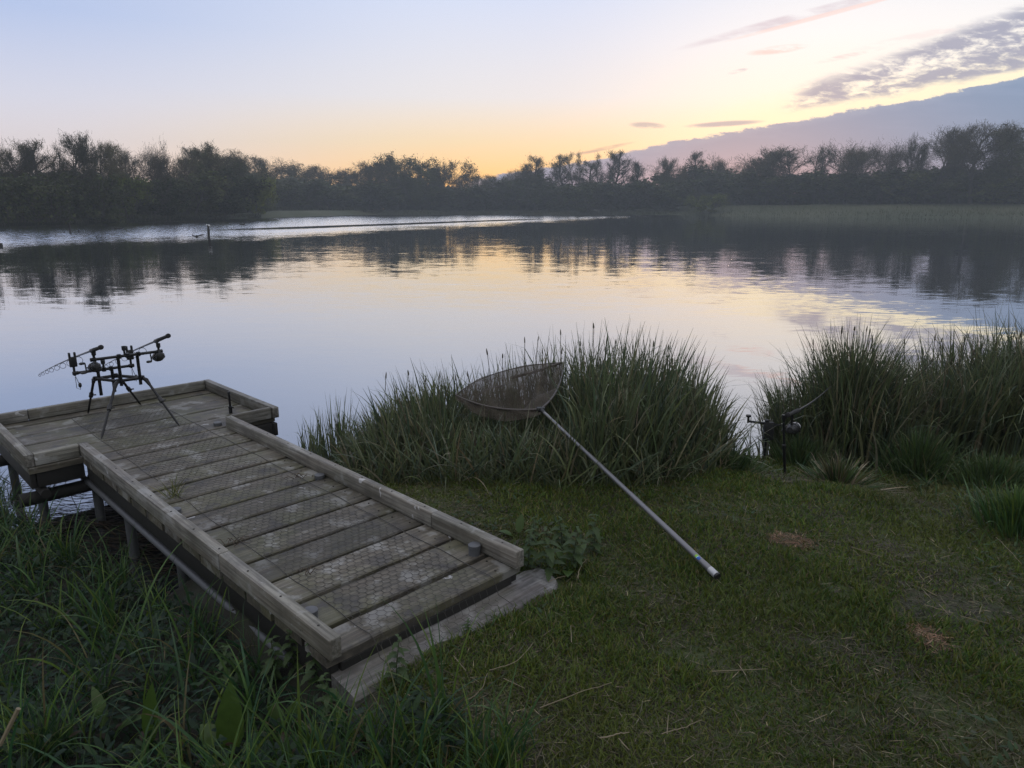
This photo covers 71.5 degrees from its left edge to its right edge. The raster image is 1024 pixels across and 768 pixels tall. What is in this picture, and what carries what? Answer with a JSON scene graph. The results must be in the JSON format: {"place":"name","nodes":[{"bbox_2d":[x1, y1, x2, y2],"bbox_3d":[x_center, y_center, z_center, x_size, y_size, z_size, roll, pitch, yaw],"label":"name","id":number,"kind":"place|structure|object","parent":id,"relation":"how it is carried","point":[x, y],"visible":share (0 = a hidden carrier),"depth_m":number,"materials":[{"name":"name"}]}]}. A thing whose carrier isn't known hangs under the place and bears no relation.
{"place":"outdoors","nodes":[
{"label":"outdoors","id":0,"kind":"place"},
{"bbox_2d":[0,475,176,583],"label":"reed litter","id":1,"kind":"object","parent":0,"point":[103,523],"visible":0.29,"depth_m":5.00,"materials":[{"name":"plant"}]},
{"bbox_2d":[0,214,1023,596],"bbox_3d":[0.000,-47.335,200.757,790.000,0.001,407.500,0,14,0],"label":"lake water","id":2,"kind":"structure","parent":0,"point":[294,320],"depth_m":18.07,"materials":[{"name":"blue liquid"}]},
{"bbox_2d":[285,389,375,464],"bbox_3d":[-1.569,0.413,6.353,0.663,0.831,1.033,-11,18,-38],"label":"reed tuft","id":3,"kind":"object","parent":2,"relation":"in","point":[314,448],"visible":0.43,"depth_m":6.26,"materials":[{"name":"green plant"}]},
{"bbox_2d":[0,202,1023,224],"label":"reeds","id":4,"kind":"object","parent":2,"relation":"on","point":[366,210],"visible":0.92,"depth_m":194.59,"materials":[{"name":"green plant"}]},
{"bbox_2d":[0,203,1023,767],"bbox_3d":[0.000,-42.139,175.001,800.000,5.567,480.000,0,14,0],"label":"ground","id":5,"kind":"structure","parent":0,"point":[238,629],"depth_m":3.03,"materials":[{"name":"green plant"}]},
{"bbox_2d":[0,136,40,178],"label":"airy tree","id":6,"kind":"object","parent":5,"relation":"on","point":[27,157],"visible":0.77,"depth_m":102.21,"materials":[{"name":"green plant"}]},
{"bbox_2d":[0,146,46,217],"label":"airy tree","id":7,"kind":"object","parent":5,"relation":"on","point":[3,162],"visible":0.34,"depth_m":103.74,"materials":[{"name":"green plant"}]},
{"bbox_2d":[0,170,56,224],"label":"bush","id":8,"kind":"object","parent":5,"relation":"on","point":[36,192],"visible":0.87,"depth_m":95.43,"materials":[{"name":"green plant"}]},
{"bbox_2d":[5,137,71,220],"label":"birch tree","id":9,"kind":"object","parent":5,"relation":"on","point":[42,160],"visible":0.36,"depth_m":104.84,"materials":[{"name":"green plant"}]},
{"bbox_2d":[0,169,85,224],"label":"bush","id":10,"kind":"object","parent":5,"relation":"on","point":[58,197],"visible":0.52,"depth_m":99.54,"materials":[{"name":"green plant"}]},
{"bbox_2d":[36,128,111,222],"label":"airy tree","id":11,"kind":"object","parent":5,"relation":"on","point":[81,154],"visible":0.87,"depth_m":106.96,"materials":[{"name":"green plant"}]},
{"bbox_2d":[43,171,138,222],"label":"bush","id":12,"kind":"object","parent":5,"relation":"on","point":[100,200],"visible":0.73,"depth_m":108.00,"materials":[{"name":"green plant"}]},
{"bbox_2d":[69,137,134,217],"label":"airy tree","id":13,"kind":"object","parent":5,"relation":"on","point":[111,163],"visible":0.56,"depth_m":118.11,"materials":[{"name":"green plant"}]},
{"bbox_2d":[91,686,140,730],"bbox_3d":[-1.523,1.278,2.727,0.223,0.196,0.066,2,14,10],"label":"dock plant","id":14,"kind":"object","parent":5,"relation":"on","point":[97,700],"visible":0.57,"depth_m":2.73,"materials":[{"name":"green plant"}]},
{"bbox_2d":[90,172,157,219],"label":"willow bush","id":15,"kind":"object","parent":5,"relation":"on","point":[136,187],"visible":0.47,"depth_m":118.87,"materials":[{"name":"green plant"}]},
{"bbox_2d":[106,145,149,220],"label":"bare tree","id":16,"kind":"object","parent":5,"relation":"on","point":[122,155],"visible":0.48,"depth_m":126.57,"materials":[{"name":"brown plant"}]},
{"bbox_2d":[112,682,157,753],"bbox_3d":[-1.393,1.264,2.608,0.180,0.282,0.060,-10,17,-35],"label":"dock plant","id":17,"kind":"object","parent":5,"relation":"on","point":[150,701],"visible":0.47,"depth_m":2.65,"materials":[{"name":"green plant"}]},
{"bbox_2d":[125,135,182,219],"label":"round tree","id":18,"kind":"object","parent":5,"relation":"on","point":[157,168],"visible":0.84,"depth_m":130.49,"materials":[{"name":"green plant"}]},
{"bbox_2d":[135,178,206,217],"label":"bush","id":19,"kind":"object","parent":5,"relation":"on","point":[176,193],"visible":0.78,"depth_m":127.31,"materials":[{"name":"green plant"}]},
{"bbox_2d":[164,154,199,217],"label":"bare tree","id":20,"kind":"object","parent":5,"relation":"on","point":[184,162],"visible":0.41,"depth_m":143.05,"materials":[{"name":"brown plant"}]},
{"bbox_2d":[145,168,235,217],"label":"bush","id":21,"kind":"object","parent":5,"relation":"on","point":[213,190],"visible":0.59,"depth_m":138.29,"materials":[{"name":"green plant"}]},
{"bbox_2d":[175,139,248,211],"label":"leafy tree","id":22,"kind":"object","parent":5,"relation":"on","point":[227,160],"visible":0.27,"depth_m":151.13,"materials":[{"name":"green plant"}]},
{"bbox_2d":[185,147,244,213],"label":"leafy tree","id":23,"kind":"object","parent":5,"relation":"on","point":[214,160],"visible":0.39,"depth_m":146.61,"materials":[{"name":"green plant"}]},
{"bbox_2d":[213,645,243,685],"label":"nettle plant","id":24,"kind":"object","parent":5,"relation":"on","point":[230,669],"visible":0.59,"depth_m":2.96,"materials":[{"name":"green plant"}]},
{"bbox_2d":[189,168,276,216],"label":"bush","id":25,"kind":"object","parent":5,"relation":"on","point":[247,186],"visible":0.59,"depth_m":149.89,"materials":[{"name":"green plant"}]},
{"bbox_2d":[199,682,273,767],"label":"dock plant","id":26,"kind":"object","parent":5,"relation":"on","point":[231,711],"visible":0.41,"depth_m":2.59,"materials":[{"name":"green plant"}]},
{"bbox_2d":[217,149,256,204],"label":"leafy tree","id":27,"kind":"object","parent":5,"relation":"on","point":[244,160],"visible":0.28,"depth_m":160.02,"materials":[{"name":"green plant"}]},
{"bbox_2d":[226,158,282,209],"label":"leafy tree","id":28,"kind":"object","parent":5,"relation":"on","point":[261,172],"visible":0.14,"depth_m":179.28,"materials":[{"name":"green plant"}]},
{"bbox_2d":[242,175,278,216],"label":"willow bush","id":29,"kind":"object","parent":5,"relation":"on","point":[263,197],"visible":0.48,"depth_m":162.61,"materials":[{"name":"green plant"}]},
{"bbox_2d":[260,635,287,688],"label":"nettle plant","id":30,"kind":"object","parent":5,"relation":"on","point":[277,673],"visible":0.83,"depth_m":2.90,"materials":[{"name":"green plant"}]},
{"bbox_2d":[245,153,303,179],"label":"airy tree","id":31,"kind":"object","parent":5,"relation":"on","point":[262,163],"visible":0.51,"depth_m":228.85,"materials":[{"name":"green plant"}]},
{"bbox_2d":[0,379,557,708],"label":"fishing jetty","id":32,"kind":"object","parent":5,"relation":"on","point":[361,543],"visible":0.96,"depth_m":3.83,"materials":[{"name":"wood"}]},
{"bbox_2d":[68,343,179,438],"bbox_3d":[-3.083,-0.004,5.615,0.615,0.617,0.861,-12,18,-40],"label":"rod pod","id":33,"kind":"object","parent":32,"relation":"on","point":[129,355],"visible":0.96,"depth_m":5.60,"materials":[{"name":"black metal"}]},
{"bbox_2d":[38,345,103,376],"bbox_3d":[-4.016,-0.184,6.406,0.156,0.804,3.223,-11,18,-38],"label":"fishing rod","id":34,"kind":"object","parent":33,"relation":"on","point":[94,366],"visible":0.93,"depth_m":5.37,"materials":[{"name":"black plastic"}]},
{"bbox_2d":[105,333,170,365],"bbox_3d":[-3.629,-0.260,6.708,0.156,0.876,3.268,-11,17,-37],"label":"fishing rod","id":35,"kind":"object","parent":33,"relation":"on","point":[159,356],"visible":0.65,"depth_m":5.65,"materials":[{"name":"black plastic"}]},
{"bbox_2d":[150,471,191,498],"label":"grass sprig","id":36,"kind":"object","parent":32,"relation":"on","point":[174,493],"depth_m":4.19,"materials":[{"name":"green plant"}]},
{"bbox_2d":[267,702,297,731],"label":"dock plant","id":37,"kind":"object","parent":5,"relation":"on","point":[275,714],"visible":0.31,"depth_m":2.72,"materials":[{"name":"green plant"}]},
{"bbox_2d":[279,629,303,680],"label":"nettle plant","id":38,"kind":"object","parent":5,"relation":"on","point":[287,659],"visible":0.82,"depth_m":2.89,"materials":[{"name":"green plant"}]},
{"bbox_2d":[272,162,315,182],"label":"leafy tree","id":39,"kind":"object","parent":5,"relation":"on","point":[296,173],"visible":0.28,"depth_m":271.91,"materials":[{"name":"green plant"}]},
{"bbox_2d":[275,177,337,210],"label":"bush","id":40,"kind":"object","parent":5,"relation":"on","point":[301,194],"visible":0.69,"depth_m":227.97,"materials":[{"name":"green plant"}]},
{"bbox_2d":[0,469,616,767],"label":"long grass","id":41,"kind":"structure","parent":5,"relation":"on","point":[495,758],"depth_m":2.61,"materials":[{"name":"green plant"}]},
{"bbox_2d":[300,643,324,688],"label":"nettle plant","id":42,"kind":"object","parent":5,"relation":"on","point":[308,675],"visible":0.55,"depth_m":2.78,"materials":[{"name":"green plant"}]},
{"bbox_2d":[286,163,343,183],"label":"airy tree","id":43,"kind":"object","parent":5,"relation":"on","point":[316,169],"visible":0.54,"depth_m":269.90,"materials":[{"name":"green plant"}]},
{"bbox_2d":[315,672,341,720],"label":"nettle plant","id":44,"kind":"object","parent":5,"relation":"on","point":[326,698],"visible":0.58,"depth_m":2.60,"materials":[{"name":"green plant"}]},
{"bbox_2d":[312,167,364,185],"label":"leafy tree","id":45,"kind":"object","parent":5,"relation":"on","point":[333,179],"visible":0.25,"depth_m":270.62,"materials":[{"name":"green plant"}]},
{"bbox_2d":[341,158,390,201],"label":"bare tree","id":46,"kind":"object","parent":5,"relation":"on","point":[369,175],"visible":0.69,"depth_m":260.11,"materials":[{"name":"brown plant"}]},
{"bbox_2d":[382,634,409,693],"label":"nettle plant","id":47,"kind":"object","parent":5,"relation":"on","point":[401,670],"visible":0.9,"depth_m":2.63,"materials":[{"name":"green plant"}]},
{"bbox_2d":[365,151,485,211],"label":"willow tree","id":48,"kind":"object","parent":5,"relation":"on","point":[403,174],"visible":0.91,"depth_m":262.32,"materials":[{"name":"green plant"}]},
{"bbox_2d":[410,163,456,211],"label":"airy tree","id":49,"kind":"object","parent":5,"relation":"on","point":[440,170],"visible":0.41,"depth_m":269.61,"materials":[{"name":"green plant"}]},
{"bbox_2d":[0,159,1023,222],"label":"woodland","id":50,"kind":"object","parent":5,"relation":"on","point":[141,209],"visible":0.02,"depth_m":239.39,"materials":[{"name":"green plant"}]},
{"bbox_2d":[482,172,555,211],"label":"bush","id":51,"kind":"object","parent":5,"relation":"on","point":[516,185],"visible":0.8,"depth_m":270.94,"materials":[{"name":"green plant"}]},
{"bbox_2d":[520,528,536,569],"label":"nettle plant","id":52,"kind":"object","parent":5,"relation":"on","point":[529,553],"visible":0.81,"depth_m":3.51,"materials":[{"name":"green plant"}]},
{"bbox_2d":[519,155,551,211],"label":"birch tree","id":53,"kind":"object","parent":5,"relation":"on","point":[539,161],"visible":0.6,"depth_m":272.74,"materials":[{"name":"green plant"}]},
{"bbox_2d":[310,317,779,495],"bbox_3d":[0.220,0.209,5.657,3.663,1.560,3.014,0,14,0],"label":"sedge bed","id":54,"kind":"object","parent":5,"relation":"on","point":[634,422],"visible":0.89,"depth_m":4.99,"materials":[{"name":"green plant"}]},
{"bbox_2d":[532,526,564,580],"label":"nettle plant","id":55,"kind":"object","parent":5,"relation":"on","point":[550,560],"visible":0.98,"depth_m":3.45,"materials":[{"name":"green plant"}]},
{"bbox_2d":[542,152,577,210],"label":"birch tree","id":56,"kind":"object","parent":5,"relation":"on","point":[562,161],"visible":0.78,"depth_m":269.69,"materials":[{"name":"green plant"}]},
{"bbox_2d":[550,516,571,552],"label":"nettle plant","id":57,"kind":"object","parent":5,"relation":"on","point":[557,535],"visible":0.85,"depth_m":3.77,"materials":[{"name":"green plant"}]},
{"bbox_2d":[561,151,585,201],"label":"birch tree","id":58,"kind":"object","parent":5,"relation":"on","point":[575,173],"visible":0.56,"depth_m":267.59,"materials":[{"name":"green plant"}]},
{"bbox_2d":[559,526,588,569],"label":"nettle plant","id":59,"kind":"object","parent":5,"relation":"on","point":[578,557],"visible":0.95,"depth_m":3.55,"materials":[{"name":"green plant"}]},
{"bbox_2d":[548,178,625,213],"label":"bush","id":60,"kind":"object","parent":5,"relation":"on","point":[582,191],"visible":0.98,"depth_m":252.34,"materials":[{"name":"green plant"}]},
{"bbox_2d":[455,362,720,578],"bbox_3d":[0.248,0.402,4.562,0.965,0.515,2.725,-3,14,-12],"label":"landing net","id":61,"kind":"object","parent":5,"relation":"on","point":[515,389],"visible":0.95,"depth_m":5.38,"materials":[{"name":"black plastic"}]},
{"bbox_2d":[573,157,603,205],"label":"birch tree","id":62,"kind":"object","parent":5,"relation":"on","point":[595,174],"visible":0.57,"depth_m":264.49,"materials":[{"name":"green plant"}]},
{"bbox_2d":[582,514,604,553],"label":"nettle plant","id":63,"kind":"object","parent":5,"relation":"on","point":[595,531],"visible":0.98,"depth_m":3.73,"materials":[{"name":"green plant"}]},
{"bbox_2d":[593,149,619,210],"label":"birch tree","id":64,"kind":"object","parent":5,"relation":"on","point":[611,171],"visible":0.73,"depth_m":262.46,"materials":[{"name":"green plant"}]},
{"bbox_2d":[599,148,636,205],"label":"birch tree","id":65,"kind":"object","parent":5,"relation":"on","point":[624,168],"visible":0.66,"depth_m":263.17,"materials":[{"name":"green plant"}]},
{"bbox_2d":[617,161,650,210],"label":"birch tree","id":66,"kind":"object","parent":5,"relation":"on","point":[637,168],"visible":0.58,"depth_m":256.39,"materials":[{"name":"green plant"}]},
{"bbox_2d":[625,177,703,210],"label":"bush","id":67,"kind":"object","parent":5,"relation":"on","point":[653,191],"visible":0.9,"depth_m":245.35,"materials":[{"name":"green plant"}]},
{"bbox_2d":[644,157,689,201],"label":"airy tree","id":68,"kind":"object","parent":5,"relation":"on","point":[671,172],"visible":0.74,"depth_m":251.99,"materials":[{"name":"green plant"}]},
{"bbox_2d":[316,471,1023,767],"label":"lawn weeds","id":69,"kind":"object","parent":5,"relation":"on","point":[999,756],"visible":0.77,"depth_m":3.61,"materials":[{"name":"green plant"}]},
{"bbox_2d":[662,155,687,193],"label":"airy tree","id":70,"kind":"object","parent":5,"relation":"on","point":[684,173],"visible":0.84,"depth_m":249.10,"materials":[{"name":"green plant"}]},
{"bbox_2d":[683,150,710,202],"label":"birch tree","id":71,"kind":"object","parent":5,"relation":"on","point":[695,157],"visible":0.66,"depth_m":264.39,"materials":[{"name":"green plant"}]},
{"bbox_2d":[371,446,1023,547],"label":"bank grass","id":72,"kind":"structure","parent":5,"relation":"on","point":[934,482],"depth_m":4.95,"materials":[{"name":"green plant"}]},
{"bbox_2d":[646,163,762,204],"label":"bush","id":73,"kind":"object","parent":5,"relation":"on","point":[701,171],"visible":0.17,"depth_m":259.77,"materials":[{"name":"green plant"}]},
{"bbox_2d":[683,192,730,214],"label":"willow bush","id":74,"kind":"object","parent":5,"relation":"on","point":[719,199],"visible":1,"depth_m":229.12,"materials":[{"name":"green plant"}]},
{"bbox_2d":[703,151,746,195],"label":"round tree","id":75,"kind":"object","parent":5,"relation":"on","point":[719,165],"visible":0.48,"depth_m":259.86,"materials":[{"name":"green plant"}]},
{"bbox_2d":[731,155,771,195],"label":"airy tree","id":76,"kind":"object","parent":5,"relation":"on","point":[753,164],"visible":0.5,"depth_m":241.35,"materials":[{"name":"green plant"}]},
{"bbox_2d":[706,443,803,482],"bbox_3d":[1.549,0.575,5.074,0.935,0.340,0.944,-3,14,-10],"label":"grass tussock","id":77,"kind":"object","parent":5,"relation":"on","point":[742,462],"depth_m":5.02,"materials":[{"name":"green plant"}]},
{"bbox_2d":[746,414,786,456],"bbox_3d":[2.133,0.486,5.885,0.490,0.517,0.069,-5,15,-19],"label":"bank stick","id":78,"kind":"object","parent":5,"relation":"on","point":[768,425],"visible":0.87,"depth_m":5.83,"materials":[{"name":"black metal"}]},
{"bbox_2d":[728,144,809,204],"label":"bare tree","id":79,"kind":"object","parent":5,"relation":"on","point":[766,159],"visible":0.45,"depth_m":239.20,"materials":[{"name":"green plant"}]},
{"bbox_2d":[730,168,833,204],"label":"bush","id":80,"kind":"object","parent":5,"relation":"on","point":[777,183],"visible":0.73,"depth_m":233.83,"materials":[{"name":"green plant"}]},
{"bbox_2d":[782,414,785,473],"bbox_3d":[1.922,0.460,5.031,0.067,0.500,0.028,7,15,26],"label":"bank stick","id":81,"kind":"object","parent":5,"relation":"on","point":[784,448],"visible":0.82,"depth_m":5.02,"materials":[{"name":"black metal"}]},
{"bbox_2d":[780,386,830,435],"bbox_3d":[2.248,0.193,5.316,0.113,0.202,1.115,12,18,40],"label":"fishing rod","id":82,"kind":"object","parent":81,"relation":"on","point":[792,427],"visible":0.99,"depth_m":5.00,"materials":[{"name":"black plastic"}]},
{"bbox_2d":[749,147,819,204],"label":"airy tree","id":83,"kind":"object","parent":5,"relation":"on","point":[788,163],"visible":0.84,"depth_m":231.91,"materials":[{"name":"green plant"}]},
{"bbox_2d":[728,365,849,460],"bbox_3d":[2.464,0.344,6.194,1.099,1.040,1.173,-8,16,-29],"label":"sedge clump","id":84,"kind":"object","parent":5,"relation":"on","point":[780,410],"visible":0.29,"depth_m":6.16,"materials":[{"name":"green plant"}]},
{"bbox_2d":[761,431,845,469],"bbox_3d":[2.467,0.591,5.789,0.892,0.495,0.820,0,14,0],"label":"grass tussock","id":85,"kind":"object","parent":5,"relation":"on","point":[796,452],"depth_m":5.79,"materials":[{"name":"green plant"}]},
{"bbox_2d":[805,146,836,203],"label":"birch tree","id":86,"kind":"object","parent":5,"relation":"on","point":[817,167],"visible":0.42,"depth_m":229.13,"materials":[{"name":"green plant"}]},
{"bbox_2d":[757,445,908,496],"bbox_3d":[2.235,0.606,4.921,1.185,0.409,1.050,0,14,0],"label":"grass tussock","id":87,"kind":"object","parent":5,"relation":"on","point":[839,472],"depth_m":4.85,"materials":[{"name":"green plant"}]},
{"bbox_2d":[787,169,885,203],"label":"bush","id":88,"kind":"object","parent":5,"relation":"on","point":[816,177],"visible":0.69,"depth_m":221.52,"materials":[{"name":"green plant"}]},
{"bbox_2d":[788,139,899,203],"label":"round tree","id":89,"kind":"object","parent":5,"relation":"on","point":[858,163],"visible":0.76,"depth_m":220.85,"materials":[{"name":"green plant"}]},
{"bbox_2d":[829,146,885,203],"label":"airy tree","id":90,"kind":"object","parent":5,"relation":"on","point":[849,160],"visible":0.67,"depth_m":218.41,"materials":[{"name":"green plant"}]},
{"bbox_2d":[734,312,983,474],"bbox_3d":[3.027,0.121,6.213,2.044,1.465,1.954,0,14,0],"label":"sedge mound","id":91,"kind":"object","parent":5,"relation":"on","point":[863,387],"visible":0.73,"depth_m":5.91,"materials":[{"name":"green plant"}]},
{"bbox_2d":[823,165,917,203],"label":"bush","id":92,"kind":"object","parent":5,"relation":"on","point":[854,181],"visible":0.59,"depth_m":213.68,"materials":[{"name":"green plant"}]},
{"bbox_2d":[851,138,917,203],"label":"round tree","id":93,"kind":"object","parent":5,"relation":"on","point":[891,155],"visible":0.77,"depth_m":212.89,"materials":[{"name":"green plant"}]},
{"bbox_2d":[785,305,1023,461],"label":"sedge bed","id":94,"kind":"object","parent":5,"relation":"on","point":[991,385],"visible":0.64,"depth_m":5.91,"materials":[{"name":"green plant"}]},
{"bbox_2d":[900,131,929,203],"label":"airy tree","id":95,"kind":"object","parent":5,"relation":"on","point":[911,145],"visible":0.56,"depth_m":208.74,"materials":[{"name":"green plant"}]},
{"bbox_2d":[893,139,939,203],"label":"airy tree","id":96,"kind":"object","parent":5,"relation":"on","point":[922,164],"visible":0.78,"depth_m":208.07,"materials":[{"name":"green plant"}]},
{"bbox_2d":[860,416,985,482],"bbox_3d":[3.107,0.540,5.446,1.053,0.563,1.130,0,14,0],"label":"grass tussock","id":97,"kind":"object","parent":5,"relation":"on","point":[922,452],"depth_m":5.35,"materials":[{"name":"green plant"}]},
{"bbox_2d":[916,122,989,203],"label":"airy tree","id":98,"kind":"object","parent":5,"relation":"on","point":[951,147],"visible":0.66,"depth_m":199.72,"materials":[{"name":"green plant"}]},
{"bbox_2d":[889,445,1023,492],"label":"grass tussock","id":99,"kind":"object","parent":5,"relation":"on","point":[992,470],"depth_m":4.99,"materials":[{"name":"green plant"}]},
{"bbox_2d":[928,127,984,202],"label":"bare tree","id":100,"kind":"object","parent":5,"relation":"on","point":[950,173],"visible":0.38,"depth_m":201.21,"materials":[{"name":"green plant"}]},
{"bbox_2d":[915,118,1022,203],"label":"bare tree","id":101,"kind":"object","parent":5,"relation":"on","point":[973,164],"visible":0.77,"depth_m":195.91,"materials":[{"name":"green plant"}]},
{"bbox_2d":[935,474,1023,542],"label":"grass tussock","id":102,"kind":"object","parent":5,"relation":"on","point":[1010,513],"depth_m":4.01,"materials":[{"name":"green plant"}]},
{"bbox_2d":[971,120,1023,203],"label":"leafy tree","id":103,"kind":"object","parent":5,"relation":"on","point":[1012,156],"visible":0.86,"depth_m":189.81,"materials":[{"name":"green plant"}]},
{"bbox_2d":[0,0,1023,186],"label":"sky","id":104,"kind":"structure","parent":0,"point":[334,84],"materials":[{"name":"blue"}]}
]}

